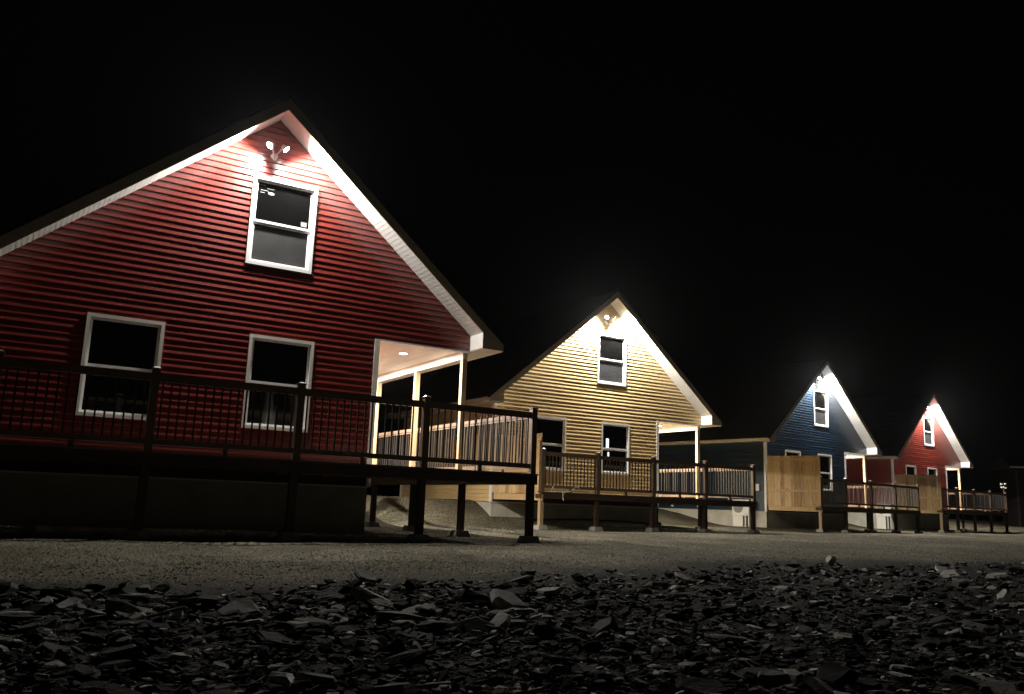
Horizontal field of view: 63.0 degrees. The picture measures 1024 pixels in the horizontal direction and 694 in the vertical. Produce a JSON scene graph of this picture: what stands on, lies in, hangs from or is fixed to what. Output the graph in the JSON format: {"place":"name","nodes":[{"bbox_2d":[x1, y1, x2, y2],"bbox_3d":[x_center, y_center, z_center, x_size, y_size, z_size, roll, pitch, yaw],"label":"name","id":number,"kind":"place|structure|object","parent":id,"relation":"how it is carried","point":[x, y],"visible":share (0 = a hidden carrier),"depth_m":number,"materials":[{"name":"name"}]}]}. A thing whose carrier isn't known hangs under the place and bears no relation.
{"place":"outdoors","nodes":[
{"label":"outdoors","id":0,"kind":"place"},
{"bbox_2d":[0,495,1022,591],"bbox_3d":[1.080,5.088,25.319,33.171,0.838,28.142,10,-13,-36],"label":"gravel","id":1,"kind":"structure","parent":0,"point":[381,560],"depth_m":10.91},
{"bbox_2d":[0,495,1023,693],"bbox_3d":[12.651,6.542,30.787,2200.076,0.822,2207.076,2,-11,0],"label":"ground","id":2,"kind":"structure","parent":0,"point":[438,512],"depth_m":8.91,"materials":[{"name":"gravel"}]},
{"bbox_2d":[0,581,17,593],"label":"stone","id":3,"kind":"object","parent":2,"relation":"on","point":[7,587],"visible":0.58,"depth_m":4.74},
{"bbox_2d":[0,611,39,618],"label":"stone","id":4,"kind":"object","parent":2,"relation":"on","point":[13,614],"visible":0.61,"depth_m":3.89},
{"bbox_2d":[0,603,58,626],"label":"stone","id":5,"kind":"object","parent":2,"relation":"on","point":[46,609],"visible":0.42,"depth_m":3.99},
{"bbox_2d":[16,672,65,685],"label":"stone","id":6,"kind":"object","parent":2,"relation":"on","point":[40,681],"visible":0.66,"depth_m":2.72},
{"bbox_2d":[37,588,72,597],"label":"stone","id":7,"kind":"object","parent":2,"relation":"on","point":[50,592],"visible":0.43,"depth_m":4.85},
{"bbox_2d":[69,663,100,681],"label":"stone","id":8,"kind":"object","parent":2,"relation":"on","point":[76,670],"visible":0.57,"depth_m":2.69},
{"bbox_2d":[95,660,133,677],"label":"stone","id":9,"kind":"object","parent":2,"relation":"on","point":[110,664],"visible":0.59,"depth_m":2.88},
{"bbox_2d":[98,606,156,616],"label":"stone","id":10,"kind":"object","parent":2,"relation":"on","point":[110,613],"visible":0.36,"depth_m":4.39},
{"bbox_2d":[146,606,187,616],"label":"stone","id":11,"kind":"object","parent":10,"relation":"on","point":[176,609],"visible":0.8,"depth_m":4.39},
{"bbox_2d":[112,620,153,629],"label":"stone","id":12,"kind":"object","parent":2,"relation":"on","point":[122,623],"visible":0.47,"depth_m":3.84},
{"bbox_2d":[114,592,162,602],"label":"stone","id":13,"kind":"object","parent":2,"relation":"on","point":[135,597],"visible":0.67,"depth_m":4.86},
{"bbox_2d":[135,621,171,637],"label":"stone","id":14,"kind":"object","parent":2,"relation":"on","point":[159,632],"visible":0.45,"depth_m":3.77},
{"bbox_2d":[142,603,172,610],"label":"stone","id":15,"kind":"object","parent":2,"relation":"on","point":[148,605],"visible":0.45,"depth_m":4.72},
{"bbox_2d":[216,599,263,621],"bbox_3d":[-1.472,1.438,4.490,0.247,0.102,0.342,-2,3,-28],"label":"stone","id":16,"kind":"object","parent":2,"relation":"on","point":[248,606],"visible":0.48,"depth_m":4.47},
{"bbox_2d":[0,95,505,533],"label":"cabin","id":17,"kind":"object","parent":2,"relation":"on","point":[276,243],"visible":0.82,"depth_m":14.57,"materials":[{"name":"red plastic"}]},
{"bbox_2d":[75,312,165,419],"bbox_3d":[-6.373,0.331,13.623,1.179,1.658,0.091,8,-12,-30],"label":"window","id":18,"kind":"structure","parent":17,"relation":"in","point":[110,341],"depth_m":13.62,"materials":[{"name":"white plastic"}]},
{"bbox_2d":[241,334,314,432],"bbox_3d":[-4.177,0.657,14.928,1.173,1.658,0.091,8,-12,-30],"label":"window","id":19,"kind":"structure","parent":17,"relation":"in","point":[277,361],"depth_m":14.94,"materials":[{"name":"white plastic"}]},
{"bbox_2d":[245,174,317,273],"bbox_3d":[-4.228,-2.247,15.379,1.203,1.677,0.091,8,-12,-30],"label":"window","id":20,"kind":"structure","parent":17,"relation":"in","point":[281,230],"depth_m":15.39,"materials":[{"name":"white plastic"}]},
{"bbox_2d":[0,350,539,542],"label":"deck","id":21,"kind":"structure","parent":2,"relation":"on","point":[145,463],"depth_m":13.08,"materials":[{"name":"wood"}]},
{"bbox_2d":[269,671,293,689],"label":"stone","id":22,"kind":"object","parent":2,"relation":"on","point":[287,679],"visible":0.7,"depth_m":2.76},
{"bbox_2d":[292,617,332,628],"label":"stone","id":23,"kind":"object","parent":2,"relation":"on","point":[314,622],"visible":0.72,"depth_m":4.08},
{"bbox_2d":[292,662,333,674],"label":"stone","id":24,"kind":"object","parent":2,"relation":"on","point":[310,667],"visible":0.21,"depth_m":3.12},
{"bbox_2d":[314,609,340,619],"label":"stone","id":25,"kind":"object","parent":2,"relation":"on","point":[319,613],"visible":0.51,"depth_m":4.47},
{"bbox_2d":[314,592,345,601],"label":"stone","id":26,"kind":"object","parent":2,"relation":"on","point":[337,596],"visible":0.61,"depth_m":5.28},
{"bbox_2d":[330,625,364,636],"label":"stone","id":27,"kind":"object","parent":2,"relation":"on","point":[339,628],"visible":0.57,"depth_m":3.90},
{"bbox_2d":[340,635,368,654],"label":"stone","id":28,"kind":"object","parent":2,"relation":"on","point":[349,642],"visible":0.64,"depth_m":3.60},
{"bbox_2d":[354,569,378,585],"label":"stone","id":29,"kind":"object","parent":2,"relation":"on","point":[362,575],"visible":0.82,"depth_m":6.55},
{"bbox_2d":[350,587,390,604],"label":"stone","id":30,"kind":"object","parent":2,"relation":"on","point":[362,594],"visible":0.49,"depth_m":5.15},
{"bbox_2d":[377,678,396,685],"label":"stone","id":31,"kind":"object","parent":2,"relation":"on","point":[381,681],"visible":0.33,"depth_m":2.82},
{"bbox_2d":[375,611,430,623],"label":"stone","id":32,"kind":"object","parent":2,"relation":"on","point":[393,615],"visible":0.68,"depth_m":4.42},
{"bbox_2d":[381,649,427,666],"bbox_3d":[-0.407,1.202,3.239,0.208,0.044,0.156,-29,-20,33],"label":"stone","id":33,"kind":"object","parent":2,"relation":"on","point":[406,657],"visible":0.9,"depth_m":3.18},
{"bbox_2d":[400,631,433,642],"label":"stone","id":34,"kind":"object","parent":2,"relation":"on","point":[415,635],"visible":0.76,"depth_m":3.86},
{"bbox_2d":[400,668,435,681],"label":"stone","id":35,"kind":"object","parent":2,"relation":"on","point":[430,674],"visible":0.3,"depth_m":3.08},
{"bbox_2d":[410,599,431,605],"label":"stone","id":36,"kind":"object","parent":2,"relation":"on","point":[416,602],"visible":0.37,"depth_m":5.31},
{"bbox_2d":[424,660,444,670],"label":"stone","id":37,"kind":"object","parent":2,"relation":"on","point":[428,663],"visible":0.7,"depth_m":3.19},
{"bbox_2d":[416,620,453,631],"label":"stone","id":38,"kind":"object","parent":2,"relation":"on","point":[434,624],"visible":0.61,"depth_m":4.18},
{"bbox_2d":[414,681,460,693],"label":"stone","id":39,"kind":"object","parent":2,"relation":"on","point":[429,687],"visible":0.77,"depth_m":2.83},
{"bbox_2d":[443,617,494,639],"bbox_3d":[-0.181,1.409,4.059,0.281,0.045,0.336,5,15,-17],"label":"stone","id":40,"kind":"object","parent":2,"relation":"on","point":[470,624],"visible":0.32,"depth_m":4.11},
{"bbox_2d":[457,590,490,602],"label":"stone","id":41,"kind":"object","parent":2,"relation":"on","point":[469,596],"visible":0.61,"depth_m":5.38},
{"bbox_2d":[485,607,520,617],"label":"stone","id":42,"kind":"object","parent":2,"relation":"on","point":[504,610],"visible":0.47,"depth_m":4.86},
{"bbox_2d":[495,584,518,589],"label":"stone","id":43,"kind":"object","parent":2,"relation":"on","point":[502,586],"visible":0.41,"depth_m":6.36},
{"bbox_2d":[489,589,527,612],"bbox_3d":[-0.033,1.567,5.122,0.218,0.090,0.271,34,4,41],"label":"stone","id":44,"kind":"object","parent":2,"relation":"on","point":[500,599],"visible":0.7,"depth_m":5.07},
{"bbox_2d":[0,559,1023,693],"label":"rubble","id":45,"kind":"object","parent":2,"relation":"on","point":[36,630],"visible":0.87,"depth_m":3.97,"materials":[{"name":"stone"}]},
{"bbox_2d":[0,636,13,645],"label":"stone","id":46,"kind":"object","parent":45,"relation":"on","point":[4,640],"visible":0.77,"depth_m":3.18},
{"bbox_2d":[32,641,83,664],"bbox_3d":[-1.691,1.158,3.118,0.215,0.062,0.199,0,-26,48],"label":"stone","id":47,"kind":"object","parent":45,"relation":"on","point":[54,647],"visible":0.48,"depth_m":3.07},
{"bbox_2d":[72,681,109,693],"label":"stone","id":48,"kind":"object","parent":45,"relation":"on","point":[99,684],"visible":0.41,"depth_m":2.59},
{"bbox_2d":[78,631,104,643],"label":"stone","id":49,"kind":"object","parent":45,"relation":"on","point":[89,637],"visible":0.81,"depth_m":3.43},
{"bbox_2d":[94,645,144,664],"bbox_3d":[-1.444,1.131,3.062,0.157,0.052,0.127,0,-9,-35],"label":"stone","id":50,"kind":"object","parent":45,"relation":"on","point":[118,653],"visible":0.76,"depth_m":3.03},
{"bbox_2d":[99,683,142,693],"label":"stone","id":51,"kind":"object","parent":45,"relation":"on","point":[113,688],"visible":1,"depth_m":2.45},
{"bbox_2d":[105,598,140,613],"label":"stone","id":52,"kind":"object","parent":45,"relation":"on","point":[111,604],"visible":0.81,"depth_m":4.36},
{"bbox_2d":[193,596,224,609],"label":"stone","id":53,"kind":"object","parent":45,"relation":"on","point":[204,601],"visible":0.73,"depth_m":4.72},
{"bbox_2d":[203,611,219,620],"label":"stone","id":54,"kind":"object","parent":45,"relation":"on","point":[212,613],"visible":0.35,"depth_m":4.40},
{"bbox_2d":[198,689,237,693],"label":"stone","id":55,"kind":"object","parent":45,"relation":"on","point":[222,691],"visible":1,"depth_m":2.55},
{"bbox_2d":[251,630,293,650],"bbox_3d":[-1.028,1.278,3.628,0.222,0.045,0.166,12,-6,23],"label":"stone","id":56,"kind":"object","parent":45,"relation":"on","point":[260,637],"visible":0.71,"depth_m":3.61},
{"bbox_2d":[265,682,287,691],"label":"stone","id":57,"kind":"object","parent":45,"relation":"on","point":[277,687],"visible":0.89,"depth_m":2.71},
{"bbox_2d":[275,660,301,672],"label":"stone","id":58,"kind":"object","parent":45,"relation":"on","point":[293,665],"visible":0.78,"depth_m":2.98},
{"bbox_2d":[283,621,312,634],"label":"stone","id":59,"kind":"object","parent":45,"relation":"on","point":[310,625],"visible":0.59,"depth_m":4.00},
{"bbox_2d":[297,591,322,595],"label":"stone","id":60,"kind":"object","parent":45,"relation":"on","point":[308,592],"visible":0.45,"depth_m":5.68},
{"bbox_2d":[294,673,337,684],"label":"stone","id":61,"kind":"object","parent":45,"relation":"on","point":[324,679],"visible":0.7,"depth_m":2.83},
{"bbox_2d":[367,598,394,611],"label":"stone","id":62,"kind":"object","parent":45,"relation":"on","point":[371,603],"visible":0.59,"depth_m":4.96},
{"bbox_2d":[368,682,414,693],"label":"stone","id":63,"kind":"object","parent":45,"relation":"on","point":[393,688],"visible":0.88,"depth_m":2.71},
{"bbox_2d":[379,674,407,682],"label":"stone","id":64,"kind":"object","parent":45,"relation":"on","point":[402,679],"visible":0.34,"depth_m":2.97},
{"bbox_2d":[402,604,436,617],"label":"stone","id":65,"kind":"object","parent":45,"relation":"on","point":[432,607],"visible":0.55,"depth_m":4.75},
{"bbox_2d":[490,611,510,633],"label":"stone","id":66,"kind":"object","parent":45,"relation":"on","point":[500,619],"visible":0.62,"depth_m":4.18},
{"bbox_2d":[509,575,533,585],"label":"stone","id":67,"kind":"object","parent":45,"relation":"on","point":[524,579],"visible":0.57,"depth_m":6.77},
{"bbox_2d":[535,587,563,598],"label":"stone","id":68,"kind":"object","parent":45,"relation":"on","point":[556,591],"visible":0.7,"depth_m":6.01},
{"bbox_2d":[587,617,619,635],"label":"stone","id":69,"kind":"object","parent":45,"relation":"on","point":[607,624],"visible":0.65,"depth_m":4.39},
{"bbox_2d":[675,677,734,693],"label":"stone","id":70,"kind":"object","parent":45,"relation":"on","point":[695,685],"visible":1,"depth_m":2.90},
{"bbox_2d":[740,667,768,684],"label":"stone","id":71,"kind":"object","parent":45,"relation":"on","point":[748,673],"visible":0.52,"depth_m":3.17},
{"bbox_2d":[803,676,834,693],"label":"stone","id":72,"kind":"object","parent":45,"relation":"on","point":[816,685],"visible":0.91,"depth_m":2.96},
{"bbox_2d":[816,661,859,688],"bbox_3d":[1.210,1.242,3.151,0.139,0.057,0.192,-22,1,-17],"label":"stone","id":73,"kind":"object","parent":45,"relation":"on","point":[841,676],"visible":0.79,"depth_m":3.11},
{"bbox_2d":[853,677,882,692],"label":"stone","id":74,"kind":"object","parent":45,"relation":"on","point":[866,683],"visible":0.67,"depth_m":3.10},
{"bbox_2d":[908,653,929,664],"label":"stone","id":75,"kind":"object","parent":45,"relation":"on","point":[925,659],"visible":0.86,"depth_m":3.70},
{"bbox_2d":[941,670,981,687],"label":"stone","id":76,"kind":"object","parent":45,"relation":"on","point":[961,678],"visible":0.67,"depth_m":3.25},
{"bbox_2d":[1000,689,1023,693],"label":"stone","id":77,"kind":"object","parent":45,"relation":"on","point":[1007,691],"visible":0.86,"depth_m":3.06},
{"bbox_2d":[977,679,1020,693],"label":"stone","id":78,"kind":"object","parent":77,"relation":"on","point":[998,686],"visible":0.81,"depth_m":3.13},
{"bbox_2d":[1016,680,1023,691],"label":"stone","id":79,"kind":"object","parent":45,"relation":"on","point":[1020,684],"visible":0.67,"depth_m":3.18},
{"bbox_2d":[506,587,529,595],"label":"stone","id":80,"kind":"object","parent":2,"relation":"on","point":[519,591],"visible":0.46,"depth_m":5.93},
{"bbox_2d":[387,290,722,524],"bbox_3d":[1.367,2.613,30.118,9.520,8.117,7.648,8,-12,-31],"label":"cabin","id":81,"kind":"object","parent":2,"relation":"on","point":[604,374],"visible":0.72,"depth_m":27.50,"materials":[{"name":"yellow plastic"}]},
{"bbox_2d":[537,416,566,470],"bbox_3d":[1.175,3.009,26.077,1.179,1.658,0.091,8,-12,-31],"label":"window","id":82,"kind":"structure","parent":81,"relation":"in","point":[553,429],"depth_m":26.19,"materials":[{"name":"white plastic"}]},
{"bbox_2d":[597,333,626,386],"bbox_3d":[3.317,0.431,27.839,1.203,1.677,0.091,8,-12,-31],"label":"window","id":83,"kind":"structure","parent":81,"relation":"in","point":[612,349],"depth_m":27.87,"materials":[{"name":"white plastic"}]},
{"bbox_2d":[601,422,629,474],"bbox_3d":[3.371,3.336,27.390,1.173,1.658,0.091,8,-12,-31],"label":"window","id":84,"kind":"structure","parent":81,"relation":"in","point":[618,435],"depth_m":27.45,"materials":[{"name":"white plastic"}]},
{"bbox_2d":[537,652,575,665],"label":"stone","id":85,"kind":"object","parent":2,"relation":"on","point":[552,658],"visible":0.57,"depth_m":3.47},
{"bbox_2d":[571,663,598,681],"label":"stone","id":86,"kind":"object","parent":2,"relation":"on","point":[583,668],"visible":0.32,"depth_m":3.20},
{"bbox_2d":[582,598,597,610],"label":"stone","id":87,"kind":"object","parent":2,"relation":"on","point":[592,604],"visible":0.92,"depth_m":5.21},
{"bbox_2d":[603,675,621,685],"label":"stone","id":88,"kind":"object","parent":2,"relation":"on","point":[608,678],"visible":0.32,"depth_m":3.05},
{"bbox_2d":[492,433,759,533],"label":"deck","id":89,"kind":"structure","parent":2,"relation":"on","point":[511,493],"depth_m":25.20,"materials":[{"name":"wood"}]},
{"bbox_2d":[616,591,635,599],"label":"stone","id":90,"kind":"object","parent":2,"relation":"on","point":[623,593],"visible":0.49,"depth_m":6.23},
{"bbox_2d":[667,593,693,596],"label":"stone","id":91,"kind":"object","parent":2,"relation":"on","point":[680,594],"visible":0.92,"depth_m":6.18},
{"bbox_2d":[675,662,702,672],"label":"stone","id":92,"kind":"object","parent":2,"relation":"on","point":[684,667],"visible":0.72,"depth_m":3.36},
{"bbox_2d":[669,651,708,659],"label":"stone","id":93,"kind":"object","parent":2,"relation":"on","point":[675,656],"visible":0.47,"depth_m":3.61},
{"bbox_2d":[701,634,747,644],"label":"stone","id":94,"kind":"object","parent":2,"relation":"on","point":[737,639],"visible":0.71,"depth_m":4.16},
{"bbox_2d":[716,605,738,612],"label":"stone","id":95,"kind":"object","parent":2,"relation":"on","point":[727,608],"visible":0.48,"depth_m":5.45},
{"bbox_2d":[732,499,750,526],"bbox_3d":[9.857,7.095,35.690,0.346,1.128,0.848,11,-14,-38],"label":"heat pump","id":96,"kind":"object","parent":2,"relation":"on","point":[740,521],"visible":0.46,"depth_m":35.55,"materials":[{"name":"white paint"}]},
{"bbox_2d":[658,358,882,529],"bbox_3d":[12.041,4.998,40.836,9.520,8.162,7.648,11,-14,-38],"label":"cabin","id":97,"kind":"object","parent":2,"relation":"on","point":[805,408],"visible":0.69,"depth_m":38.40,"materials":[{"name":"blue plastic"}]},
{"bbox_2d":[785,450,800,486],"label":"window","id":98,"kind":"structure","parent":97,"relation":"in","point":[787,452],"depth_m":36.94,"materials":[{"name":"white plastic"}]},
{"bbox_2d":[813,389,828,427],"bbox_3d":[14.327,2.858,38.830,1.203,1.677,0.091,11,-14,-38],"label":"window","id":99,"kind":"structure","parent":97,"relation":"in","point":[820,398],"depth_m":38.88,"materials":[{"name":"white plastic"}]},
{"bbox_2d":[817,453,832,490],"bbox_3d":[14.366,5.766,38.402,1.173,1.658,0.091,11,-14,-38],"label":"window","id":100,"kind":"structure","parent":97,"relation":"in","point":[825,460],"depth_m":38.55,"materials":[{"name":"white plastic"}]},
{"bbox_2d":[756,669,791,687],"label":"stone","id":101,"kind":"object","parent":2,"relation":"on","point":[770,678],"visible":0.95,"depth_m":3.09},
{"bbox_2d":[774,647,810,654],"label":"stone","id":102,"kind":"object","parent":2,"relation":"on","point":[791,649],"visible":0.49,"depth_m":3.97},
{"bbox_2d":[783,669,803,686],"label":"stone","id":103,"kind":"object","parent":2,"relation":"on","point":[796,676],"visible":0.57,"depth_m":3.16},
{"bbox_2d":[826,555,835,564],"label":"stone","id":104,"kind":"object","parent":2,"relation":"on","point":[830,560],"visible":1,"depth_m":11.36,"materials":[{"name":"stone"}]},
{"bbox_2d":[767,455,923,533],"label":"deck","id":105,"kind":"structure","parent":2,"relation":"on","point":[781,494],"depth_m":35.18,"materials":[{"name":"wood"}]},
{"bbox_2d":[876,504,893,528],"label":"heat pump","id":106,"kind":"object","parent":2,"relation":"on","point":[882,522],"visible":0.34,"depth_m":45.43,"materials":[{"name":"white paint"}]},
{"bbox_2d":[889,664,918,676],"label":"stone","id":107,"kind":"object","parent":2,"relation":"on","point":[907,670],"visible":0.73,"depth_m":3.46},
{"bbox_2d":[846,392,973,529],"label":"cabin","id":108,"kind":"object","parent":2,"relation":"on","point":[913,434],"visible":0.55,"depth_m":48.45,"materials":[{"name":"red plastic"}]},
{"bbox_2d":[906,465,916,485],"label":"window","id":109,"kind":"structure","parent":108,"relation":"in","point":[910,469],"depth_m":47.33,"materials":[{"name":"white plastic"}]},
{"bbox_2d":[923,416,933,445],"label":"window","id":110,"kind":"structure","parent":108,"relation":"in","point":[927,422],"depth_m":49.26,"materials":[{"name":"white plastic"}]},
{"bbox_2d":[927,467,937,493],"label":"window","id":111,"kind":"structure","parent":108,"relation":"in","point":[931,471],"depth_m":48.86,"materials":[{"name":"white plastic"}]},
{"bbox_2d":[902,639,928,645],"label":"stone","id":112,"kind":"object","parent":2,"relation":"on","point":[912,642],"visible":0.62,"depth_m":4.38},
{"bbox_2d":[926,615,951,627],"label":"stone","id":113,"kind":"object","parent":2,"relation":"on","point":[938,620],"visible":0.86,"depth_m":5.00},
{"bbox_2d":[894,474,1010,533],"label":"deck","id":114,"kind":"structure","parent":2,"relation":"on","point":[936,500],"depth_m":45.72,"materials":[{"name":"wood"}]},
{"bbox_2d":[955,619,997,632],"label":"stone","id":115,"kind":"object","parent":2,"relation":"on","point":[968,623],"visible":0.51,"depth_m":5.11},
{"bbox_2d":[997,589,1011,601],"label":"stone","id":116,"kind":"object","parent":2,"relation":"on","point":[1004,595],"visible":0.89,"depth_m":6.65,"materials":[{"name":"stone"}]},
{"bbox_2d":[990,458,1023,526],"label":"outbuilding","id":117,"kind":"structure","parent":2,"relation":"on","point":[1013,479],"depth_m":56.68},
{"bbox_2d":[0,0,1023,520],"label":"sky","id":118,"kind":"structure","parent":0,"point":[762,182],"materials":[{"name":"black"}]},
{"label":"stone","id":119,"kind":"object","parent":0,"visible":0},
{"bbox_2d":[415,606,443,617],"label":"stone","id":120,"kind":"object","parent":119,"relation":"on","point":[431,613],"visible":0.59,"depth_m":4.71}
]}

